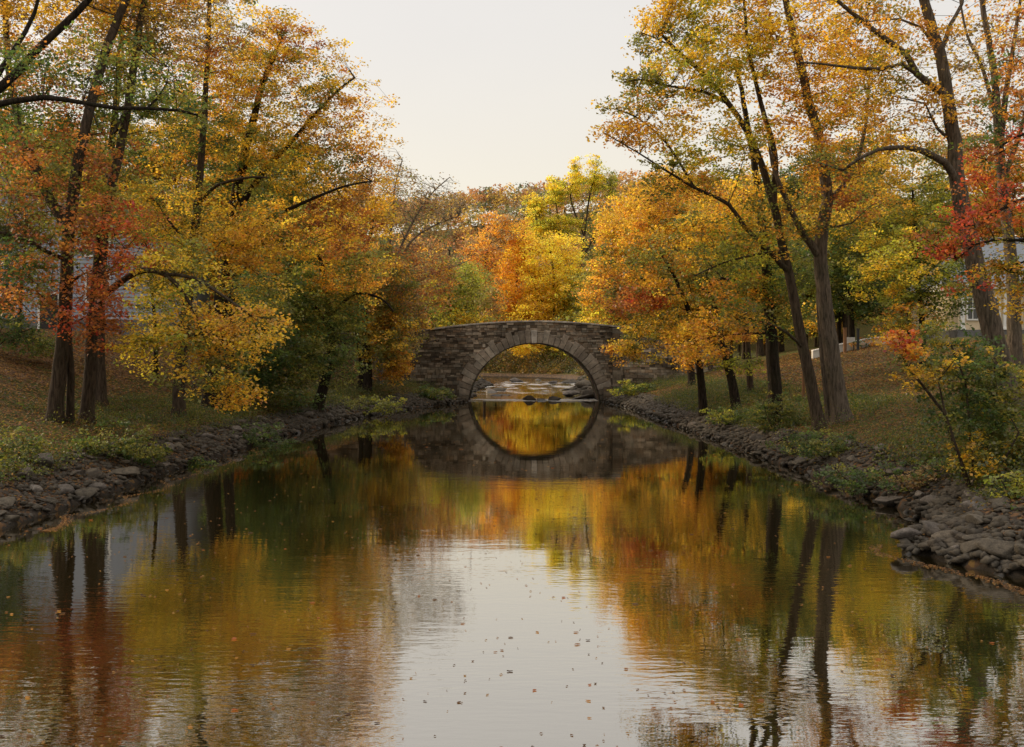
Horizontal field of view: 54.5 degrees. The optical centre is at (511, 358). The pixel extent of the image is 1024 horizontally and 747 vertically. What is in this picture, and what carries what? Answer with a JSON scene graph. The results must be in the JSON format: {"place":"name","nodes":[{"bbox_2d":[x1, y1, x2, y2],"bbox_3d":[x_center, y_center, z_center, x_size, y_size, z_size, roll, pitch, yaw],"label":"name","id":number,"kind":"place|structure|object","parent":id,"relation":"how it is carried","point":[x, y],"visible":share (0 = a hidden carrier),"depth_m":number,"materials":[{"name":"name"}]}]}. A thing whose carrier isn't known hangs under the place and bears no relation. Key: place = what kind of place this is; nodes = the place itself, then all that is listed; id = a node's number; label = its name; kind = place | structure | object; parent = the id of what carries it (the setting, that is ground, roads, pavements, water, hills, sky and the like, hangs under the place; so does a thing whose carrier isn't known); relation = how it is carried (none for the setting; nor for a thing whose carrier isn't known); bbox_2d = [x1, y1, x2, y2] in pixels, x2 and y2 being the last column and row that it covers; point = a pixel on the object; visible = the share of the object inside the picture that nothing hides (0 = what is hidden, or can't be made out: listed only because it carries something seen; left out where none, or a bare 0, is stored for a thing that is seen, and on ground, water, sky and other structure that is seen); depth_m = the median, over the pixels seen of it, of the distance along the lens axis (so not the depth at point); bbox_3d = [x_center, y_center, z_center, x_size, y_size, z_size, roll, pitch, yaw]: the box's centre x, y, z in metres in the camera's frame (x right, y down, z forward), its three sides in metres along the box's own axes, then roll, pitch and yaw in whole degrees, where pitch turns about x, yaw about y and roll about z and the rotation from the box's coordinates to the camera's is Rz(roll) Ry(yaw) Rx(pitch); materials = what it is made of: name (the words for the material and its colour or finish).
{"place":"outdoors","nodes":[
{"label":"outdoors","id":0,"kind":"place"},
{"bbox_2d":[0,377,1023,746],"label":"river","id":1,"kind":"structure","parent":0,"point":[792,603],"depth_m":11.79,"materials":[{"name":"liquid"}]},
{"bbox_2d":[3,405,1023,746],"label":"leaf specks","id":2,"kind":"object","parent":1,"relation":"on","point":[485,639],"visible":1,"depth_m":9.86,"materials":[{"name":"plant"}]},
{"bbox_2d":[875,496,904,506],"bbox_3d":[7.437,2.825,19.590,0.566,0.247,0.319,0,0,-15],"label":"boulder","id":3,"kind":"object","parent":1,"relation":"in","point":[886,500],"visible":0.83,"depth_m":19.50,"materials":[{"name":"stone"}]},
{"bbox_2d":[0,212,1023,578],"bbox_3d":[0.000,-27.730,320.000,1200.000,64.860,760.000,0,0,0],"label":"ground","id":4,"kind":"structure","parent":0,"point":[790,348],"depth_m":29.40,"materials":[{"name":"brown plant"}]},
{"bbox_2d":[0,496,15,508],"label":"boulder","id":5,"kind":"object","parent":4,"relation":"on","point":[7,500],"visible":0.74,"depth_m":17.84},
{"bbox_2d":[1,515,19,520],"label":"shore rock","id":6,"kind":"object","parent":4,"relation":"on","point":[11,517],"visible":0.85,"depth_m":17.28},
{"bbox_2d":[0,426,55,457],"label":"riverside shrub","id":7,"kind":"object","parent":4,"relation":"on","point":[20,430],"visible":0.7,"depth_m":20.93,"materials":[{"name":"green plant"}]},
{"bbox_2d":[21,467,36,479],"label":"shore rock","id":8,"kind":"object","parent":4,"relation":"on","point":[27,470],"visible":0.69,"depth_m":19.68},
{"bbox_2d":[0,236,84,358],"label":"evergreen shrub","id":9,"kind":"object","parent":4,"relation":"on","point":[40,340],"visible":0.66,"depth_m":33.39,"materials":[{"name":"green plant"}]},
{"bbox_2d":[33,452,53,467],"bbox_3d":[-9.799,2.154,20.782,0.340,0.397,0.748,10,-18,-40],"label":"boulder","id":10,"kind":"object","parent":4,"relation":"on","point":[43,457],"visible":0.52,"depth_m":20.64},
{"bbox_2d":[0,127,101,339],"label":"understory tree","id":11,"kind":"object","parent":4,"relation":"on","point":[52,243],"visible":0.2,"depth_m":37.97,"materials":[{"name":"orange plant"}]},
{"bbox_2d":[0,107,101,192],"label":"background tree","id":12,"kind":"object","parent":4,"relation":"on","point":[19,163],"visible":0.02,"depth_m":63.68,"materials":[{"name":"brown plant"}]},
{"bbox_2d":[57,484,74,495],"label":"boulder","id":13,"kind":"object","parent":4,"relation":"on","point":[64,488],"visible":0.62,"depth_m":19.78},
{"bbox_2d":[85,468,102,477],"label":"shore rock","id":14,"kind":"object","parent":4,"relation":"on","point":[93,472],"visible":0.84,"depth_m":21.55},
{"bbox_2d":[87,482,106,491],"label":"shore rock","id":15,"kind":"object","parent":4,"relation":"on","point":[101,486],"visible":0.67,"depth_m":20.78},
{"bbox_2d":[39,123,157,192],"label":"background tree","id":16,"kind":"object","parent":4,"relation":"on","point":[130,151],"visible":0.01,"depth_m":76.08,"materials":[{"name":"brown plant"}]},
{"bbox_2d":[0,0,207,422],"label":"maple tree","id":17,"kind":"object","parent":4,"relation":"on","point":[63,372],"visible":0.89,"depth_m":25.66,"materials":[{"name":"brown plant"}]},
{"bbox_2d":[0,165,215,344],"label":"white house","id":18,"kind":"structure","parent":4,"relation":"on","point":[201,297],"depth_m":49.98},
{"bbox_2d":[40,295,57,328],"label":"door","id":19,"kind":"structure","parent":18,"relation":"in","point":[43,326],"depth_m":49.93,"materials":[{"name":"black metal"}]},
{"bbox_2d":[0,0,219,148],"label":"oak tree","id":20,"kind":"object","parent":4,"relation":"on","point":[17,71],"visible":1,"depth_m":18.04,"materials":[{"name":"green plant"}]},
{"bbox_2d":[68,419,164,461],"bbox_3d":[-9.447,1.966,23.464,2.553,1.070,1.374,0,0,-16],"label":"riverside shrub","id":21,"kind":"object","parent":4,"relation":"on","point":[122,442],"visible":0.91,"depth_m":23.41,"materials":[{"name":"green plant"}]},
{"bbox_2d":[65,145,174,214],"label":"background tree","id":22,"kind":"object","parent":4,"relation":"on","point":[147,160],"visible":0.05,"depth_m":65.08,"materials":[{"name":"brown plant"}]},
{"bbox_2d":[21,0,229,408],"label":"maple tree","id":23,"kind":"object","parent":4,"relation":"on","point":[101,391],"visible":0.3,"depth_m":30.88,"materials":[{"name":"brown plant"}]},
{"bbox_2d":[111,466,139,475],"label":"boulder","id":24,"kind":"object","parent":4,"relation":"on","point":[132,470],"visible":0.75,"depth_m":22.80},
{"bbox_2d":[44,164,208,377],"bbox_3d":[-15.373,-3.483,39.853,6.461,8.780,5.804,0,0,0],"label":"understory tree","id":25,"kind":"object","parent":4,"relation":"on","point":[140,283],"visible":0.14,"depth_m":39.59,"materials":[{"name":"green plant"}]},
{"bbox_2d":[119,432,172,466],"bbox_3d":[-9.132,2.267,24.457,1.618,0.979,1.124,0,0,0],"label":"riverside shrub","id":26,"kind":"object","parent":4,"relation":"on","point":[145,460],"visible":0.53,"depth_m":24.43,"materials":[{"name":"green plant"}]},
{"bbox_2d":[106,114,229,278],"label":"background tree","id":27,"kind":"object","parent":4,"relation":"on","point":[159,171],"visible":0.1,"depth_m":64.68,"materials":[{"name":"brown plant"}]},
{"bbox_2d":[53,0,299,423],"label":"maple tree","id":28,"kind":"object","parent":4,"relation":"on","point":[164,335],"visible":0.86,"depth_m":25.56,"materials":[{"name":"yellow plant"}]},
{"bbox_2d":[186,454,218,466],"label":"riverside shrub","id":29,"kind":"object","parent":4,"relation":"on","point":[197,462],"visible":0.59,"depth_m":26.97,"materials":[{"name":"green plant"}]},
{"bbox_2d":[119,0,306,418],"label":"maple tree","id":30,"kind":"object","parent":4,"relation":"on","point":[179,402],"visible":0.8,"depth_m":32.83,"materials":[{"name":"yellow plant"}]},
{"bbox_2d":[181,117,316,338],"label":"background tree","id":31,"kind":"object","parent":4,"relation":"on","point":[266,159],"visible":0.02,"depth_m":63.23,"materials":[{"name":"brown plant"}]},
{"bbox_2d":[227,421,300,447],"bbox_3d":[-8.332,2.691,32.892,2.546,1.194,1.759,0,0,0],"label":"riverside shrub","id":32,"kind":"object","parent":4,"relation":"on","point":[255,430],"visible":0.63,"depth_m":32.93,"materials":[{"name":"green plant"}]},
{"bbox_2d":[197,134,331,341],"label":"background tree","id":33,"kind":"object","parent":4,"relation":"on","point":[256,195],"visible":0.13,"depth_m":56.76,"materials":[{"name":"brown plant"}]},
{"bbox_2d":[134,0,408,415],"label":"maple tree","id":34,"kind":"object","parent":4,"relation":"on","point":[294,55],"visible":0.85,"depth_m":36.60,"materials":[{"name":"orange plant"}]},
{"bbox_2d":[198,194,399,412],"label":"maple tree","id":35,"kind":"object","parent":4,"relation":"on","point":[324,364],"visible":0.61,"depth_m":42.38,"materials":[{"name":"green plant"}]},
{"bbox_2d":[294,214,377,334],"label":"background tree","id":36,"kind":"object","parent":4,"relation":"on","point":[335,289],"visible":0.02,"depth_m":83.80,"materials":[{"name":"brown plant"}]},
{"bbox_2d":[287,172,427,394],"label":"maple tree","id":37,"kind":"object","parent":4,"relation":"on","point":[388,320],"visible":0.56,"depth_m":55.55,"materials":[{"name":"green plant"}]},
{"bbox_2d":[354,143,477,384],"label":"bare tree","id":38,"kind":"object","parent":4,"relation":"on","point":[433,273],"visible":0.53,"depth_m":61.51,"materials":[{"name":"brown plant"}]},
{"bbox_2d":[414,298,442,329],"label":"background tree","id":39,"kind":"object","parent":4,"relation":"on","point":[432,318],"visible":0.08,"depth_m":177.53,"materials":[{"name":"green plant"}]},
{"bbox_2d":[412,384,456,399],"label":"riverside shrub","id":40,"kind":"object","parent":4,"relation":"on","point":[426,391],"visible":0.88,"depth_m":61.71,"materials":[{"name":"green plant"}]},
{"bbox_2d":[400,237,494,326],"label":"maple tree","id":41,"kind":"object","parent":4,"relation":"on","point":[458,314],"visible":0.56,"depth_m":90.76,"materials":[{"name":"green plant"}]},
{"bbox_2d":[454,211,529,369],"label":"maple tree","id":42,"kind":"object","parent":4,"relation":"on","point":[488,303],"visible":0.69,"depth_m":163.30,"materials":[{"name":"brown plant"}]},
{"bbox_2d":[0,375,1023,576],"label":"shore rubble","id":43,"kind":"object","parent":4,"relation":"on","point":[960,524],"visible":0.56,"depth_m":23.50,"materials":[{"name":"stone"}]},
{"bbox_2d":[74,488,97,499],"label":"shore rock","id":44,"kind":"object","parent":43,"relation":"on","point":[87,493],"visible":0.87,"depth_m":20.09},
{"bbox_2d":[335,393,406,415],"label":"riverside shrub","id":45,"kind":"object","parent":43,"relation":"on","point":[387,403],"visible":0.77,"depth_m":49.69,"materials":[{"name":"green plant"}]},
{"bbox_2d":[0,372,1023,512],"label":"undergrowth","id":46,"kind":"object","parent":4,"relation":"on","point":[803,406],"visible":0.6,"depth_m":30.68,"materials":[{"name":"green plant"}]},
{"bbox_2d":[0,328,1023,560],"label":"fallen leaves","id":47,"kind":"object","parent":4,"relation":"on","point":[848,363],"visible":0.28,"depth_m":37.44,"materials":[{"name":"brown plant"}]},
{"bbox_2d":[478,223,546,357],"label":"maple tree","id":48,"kind":"object","parent":4,"relation":"on","point":[512,284],"visible":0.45,"depth_m":171.73,"materials":[{"name":"brown plant"}]},
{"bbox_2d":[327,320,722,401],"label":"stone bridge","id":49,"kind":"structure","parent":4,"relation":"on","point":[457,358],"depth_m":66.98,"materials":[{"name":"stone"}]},
{"bbox_2d":[476,348,588,380],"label":"bank brush","id":50,"kind":"object","parent":4,"relation":"on","point":[544,363],"visible":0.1,"depth_m":159.84,"materials":[{"name":"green plant"}]},
{"bbox_2d":[507,344,575,363],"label":"maple tree","id":51,"kind":"object","parent":4,"relation":"on","point":[526,349],"visible":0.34,"depth_m":158.67,"materials":[{"name":"yellow plant"}]},
{"bbox_2d":[501,209,604,356],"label":"maple tree","id":52,"kind":"object","parent":4,"relation":"on","point":[558,300],"visible":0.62,"depth_m":167.74,"materials":[{"name":"yellow plant"}]},
{"bbox_2d":[518,153,619,314],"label":"poplar tree","id":53,"kind":"object","parent":4,"relation":"on","point":[538,204],"visible":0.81,"depth_m":180.87,"materials":[{"name":"yellow plant"}]},
{"bbox_2d":[207,168,1021,333],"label":"distant wood","id":54,"kind":"object","parent":4,"relation":"on","point":[498,200],"visible":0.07,"depth_m":337.58,"materials":[{"name":"orange plant"}]},
{"bbox_2d":[556,194,675,354],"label":"maple tree","id":55,"kind":"object","parent":4,"relation":"on","point":[593,316],"visible":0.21,"depth_m":95.10,"materials":[{"name":"yellow plant"}]},
{"bbox_2d":[607,379,658,396],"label":"riverside shrub","id":56,"kind":"object","parent":4,"relation":"on","point":[633,388],"visible":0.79,"depth_m":61.71,"materials":[{"name":"green plant"}]},
{"bbox_2d":[587,165,708,386],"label":"maple tree","id":57,"kind":"object","parent":4,"relation":"on","point":[609,233],"visible":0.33,"depth_m":56.95,"materials":[{"name":"yellow plant"}]},
{"bbox_2d":[599,206,731,416],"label":"maple tree","id":58,"kind":"object","parent":4,"relation":"on","point":[628,349],"visible":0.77,"depth_m":41.91,"materials":[{"name":"orange plant"}]},
{"bbox_2d":[641,247,716,343],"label":"background tree","id":59,"kind":"object","parent":4,"relation":"on","point":[669,319],"visible":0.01,"depth_m":103.25,"materials":[{"name":"brown plant"}]},
{"bbox_2d":[613,175,775,410],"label":"maple tree","id":60,"kind":"object","parent":4,"relation":"on","point":[728,366],"visible":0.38,"depth_m":41.01,"materials":[{"name":"orange plant"}]},
{"bbox_2d":[656,187,743,345],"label":"background tree","id":61,"kind":"object","parent":4,"relation":"on","point":[692,286],"visible":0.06,"depth_m":75.37,"materials":[{"name":"brown plant"}]},
{"bbox_2d":[586,0,827,430],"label":"maple tree","id":62,"kind":"object","parent":4,"relation":"on","point":[711,74],"visible":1,"depth_m":27.86,"materials":[{"name":"brown plant"}]},
{"bbox_2d":[699,405,765,424],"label":"riverside shrub","id":63,"kind":"object","parent":4,"relation":"on","point":[724,418],"visible":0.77,"depth_m":36.74,"materials":[{"name":"green plant"}]},
{"bbox_2d":[643,60,836,426],"bbox_3d":[7.788,-3.744,33.291,6.717,12.333,5.991,0,0,-17],"label":"maple tree","id":64,"kind":"object","parent":4,"relation":"on","point":[765,284],"visible":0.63,"depth_m":32.63,"materials":[{"name":"orange plant"}]},
{"bbox_2d":[687,189,832,393],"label":"maple tree","id":65,"kind":"object","parent":4,"relation":"on","point":[750,384],"visible":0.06,"depth_m":45.86,"materials":[{"name":"green plant"}]},
{"bbox_2d":[710,161,809,356],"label":"background tree","id":66,"kind":"object","parent":4,"relation":"on","point":[760,351],"visible":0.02,"depth_m":71.17,"materials":[{"name":"brown plant"}]},
{"bbox_2d":[749,380,805,429],"bbox_3d":[8.674,1.538,32.195,2.038,1.698,1.310,0,0,0],"label":"riverside shrub","id":67,"kind":"object","parent":4,"relation":"on","point":[772,405],"visible":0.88,"depth_m":32.09,"materials":[{"name":"green plant"}]},
{"bbox_2d":[724,162,833,351],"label":"background tree","id":68,"kind":"object","parent":4,"relation":"on","point":[780,347],"visible":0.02,"depth_m":76.23,"materials":[{"name":"brown plant"}]},
{"bbox_2d":[760,426,842,455],"bbox_3d":[7.873,2.240,26.893,1.986,0.830,1.797,0,0,-41],"label":"riverside shrub","id":69,"kind":"object","parent":4,"relation":"on","point":[795,439],"visible":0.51,"depth_m":26.88,"materials":[{"name":"green plant"}]},
{"bbox_2d":[777,308,836,345],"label":"background tree","id":70,"kind":"object","parent":4,"relation":"on","point":[814,333],"visible":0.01,"depth_m":89.99,"materials":[{"name":"green plant"}]},
{"bbox_2d":[786,427,857,459],"bbox_3d":[7.885,2.166,24.942,2.192,0.904,1.572,0,0,0],"label":"riverside shrub","id":71,"kind":"object","parent":4,"relation":"on","point":[832,448],"visible":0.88,"depth_m":24.78,"materials":[{"name":"green plant"}]},
{"bbox_2d":[716,0,932,424],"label":"maple tree","id":72,"kind":"object","parent":4,"relation":"on","point":[834,390],"visible":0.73,"depth_m":29.11,"materials":[{"name":"orange plant"}]},
{"bbox_2d":[779,141,888,346],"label":"background tree","id":73,"kind":"object","parent":4,"relation":"on","point":[837,312],"visible":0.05,"depth_m":72.67,"materials":[{"name":"brown plant"}]},
{"bbox_2d":[773,163,905,336],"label":"maple tree","id":74,"kind":"object","parent":4,"relation":"on","point":[840,275],"visible":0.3,"depth_m":60.54,"materials":[{"name":"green plant"}]},
{"bbox_2d":[843,328,846,352],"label":"wooden post","id":75,"kind":"object","parent":4,"relation":"on","point":[844,339],"visible":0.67,"depth_m":57.12,"materials":[{"name":"brown wood"}]},
{"bbox_2d":[803,184,891,343],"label":"background tree","id":76,"kind":"object","parent":4,"relation":"on","point":[839,325],"visible":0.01,"depth_m":81.86,"materials":[{"name":"brown plant"}]},
{"bbox_2d":[811,336,893,358],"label":"garden wall","id":77,"kind":"structure","parent":4,"relation":"on","point":[814,353],"depth_m":58.00,"materials":[{"name":"stone"}]},
{"bbox_2d":[795,119,923,342],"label":"background tree","id":78,"kind":"object","parent":4,"relation":"on","point":[845,317],"visible":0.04,"depth_m":71.25,"materials":[{"name":"yellow plant"}]},
{"bbox_2d":[810,455,909,495],"bbox_3d":[7.596,2.431,20.917,2.705,0.854,2.020,0,0,21],"label":"riverside shrub","id":79,"kind":"object","parent":4,"relation":"on","point":[840,482],"visible":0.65,"depth_m":20.78,"materials":[{"name":"green plant"}]},
{"bbox_2d":[849,334,882,349],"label":"riverside shrub","id":80,"kind":"object","parent":4,"relation":"on","point":[867,339],"visible":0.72,"depth_m":57.69,"materials":[{"name":"plant"}]},
{"bbox_2d":[778,0,1023,404],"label":"maple tree","id":81,"kind":"object","parent":4,"relation":"on","point":[990,323],"visible":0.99,"depth_m":24.74,"materials":[{"name":"orange plant"}]},
{"bbox_2d":[890,527,922,539],"bbox_3d":[6.022,2.664,15.072,0.588,0.218,0.267,5,-9,-11],"label":"boulder","id":82,"kind":"object","parent":4,"relation":"on","point":[906,532],"visible":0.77,"depth_m":14.97,"materials":[{"name":"stone"}]},
{"bbox_2d":[828,124,988,366],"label":"maple tree","id":83,"kind":"object","parent":4,"relation":"on","point":[918,268],"visible":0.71,"depth_m":41.18,"materials":[{"name":"yellow plant"}]},
{"bbox_2d":[865,457,959,492],"bbox_3d":[8.014,2.296,19.459,2.000,0.775,1.379,0,0,0],"label":"riverside shrub","id":84,"kind":"object","parent":4,"relation":"on","point":[916,478],"visible":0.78,"depth_m":19.36,"materials":[{"name":"green plant"}]},
{"bbox_2d":[874,173,968,337],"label":"background tree","id":85,"kind":"object","parent":4,"relation":"on","point":[942,188],"visible":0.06,"depth_m":78.08,"materials":[{"name":"yellow plant"}]},
{"bbox_2d":[922,520,941,536],"bbox_3d":[6.444,2.602,14.933,0.566,0.218,0.324,6,13,11],"label":"shore rock","id":86,"kind":"object","parent":4,"relation":"on","point":[931,527],"visible":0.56,"depth_m":14.93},
{"bbox_2d":[931,530,957,538],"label":"boulder","id":87,"kind":"object","parent":4,"relation":"on","point":[945,534],"visible":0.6,"depth_m":14.55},
{"bbox_2d":[931,497,957,504],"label":"shore rock","id":88,"kind":"object","parent":4,"relation":"on","point":[937,501],"visible":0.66,"depth_m":17.62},
{"bbox_2d":[873,320,1023,487],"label":"riverside shrub","id":89,"kind":"object","parent":4,"relation":"on","point":[992,411],"visible":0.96,"depth_m":17.58,"materials":[{"name":"green plant"}]},
{"bbox_2d":[903,4,1023,324],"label":"red maple tree","id":90,"kind":"object","parent":4,"relation":"on","point":[999,268],"visible":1,"depth_m":21.47,"materials":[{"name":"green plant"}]},
{"bbox_2d":[910,237,1023,339],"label":"cream house","id":91,"kind":"structure","parent":4,"relation":"on","point":[971,318],"depth_m":60.10,"materials":[{"name":"stone"}]},
{"bbox_2d":[966,297,977,319],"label":"window","id":92,"kind":"structure","parent":91,"relation":"in","point":[972,315],"depth_m":59.98,"materials":[{"name":"grey glass"}]},
{"bbox_2d":[960,538,981,552],"bbox_3d":[6.663,2.646,14.012,0.621,0.237,0.476,4,-10,-18],"label":"shore rock","id":93,"kind":"object","parent":4,"relation":"on","point":[967,546],"visible":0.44,"depth_m":13.96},
{"bbox_2d":[921,0,1023,368],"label":"maple tree","id":94,"kind":"object","parent":4,"relation":"on","point":[1014,335],"visible":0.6,"depth_m":32.89,"materials":[{"name":"orange plant"}]},
{"bbox_2d":[959,500,986,512],"bbox_3d":[7.307,2.383,15.688,0.268,0.265,0.588,11,6,-22],"label":"shore rock","id":95,"kind":"object","parent":4,"relation":"on","point":[964,505],"visible":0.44,"depth_m":15.67,"materials":[{"name":"stone"}]},
{"bbox_2d":[923,131,1023,265],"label":"background tree","id":96,"kind":"object","parent":4,"relation":"on","point":[1015,193],"visible":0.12,"depth_m":76.81,"materials":[{"name":"plant"}]},
{"bbox_2d":[964,514,983,524],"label":"shore rock","id":97,"kind":"object","parent":4,"relation":"on","point":[975,519],"visible":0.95,"depth_m":14.61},
{"bbox_2d":[962,533,986,540],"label":"boulder","id":98,"kind":"object","parent":4,"relation":"on","point":[970,537],"visible":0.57,"depth_m":14.19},
{"bbox_2d":[975,538,1014,558],"bbox_3d":[6.708,2.601,13.804,0.448,0.249,0.600,9,5,-38],"label":"shore rock","id":99,"kind":"object","parent":4,"relation":"on","point":[1000,548],"visible":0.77,"depth_m":13.66,"materials":[{"name":"stone"}]},
{"bbox_2d":[988,495,1012,506],"bbox_3d":[7.406,2.155,15.005,0.357,0.155,0.490,7,7,5],"label":"boulder","id":100,"kind":"object","parent":4,"relation":"on","point":[998,501],"visible":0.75,"depth_m":14.95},
{"bbox_2d":[981,469,1023,499],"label":"riverside shrub","id":101,"kind":"object","parent":4,"relation":"on","point":[1018,487],"visible":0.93,"depth_m":15.17,"materials":[{"name":"green plant"}]},
{"bbox_2d":[1014,543,1023,554],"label":"shore rock","id":102,"kind":"object","parent":4,"relation":"on","point":[1018,548],"visible":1,"depth_m":13.36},
{"bbox_2d":[0,0,1023,235],"label":"sky","id":103,"kind":"structure","parent":0,"point":[490,92],"materials":[{"name":"white"}]},
{"bbox_2d":[41,448,1023,593],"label":"leaf litter line","id":104,"kind":"object","parent":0,"point":[61,523],"visible":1,"depth_m":15.16,"materials":[{"name":"plant"}]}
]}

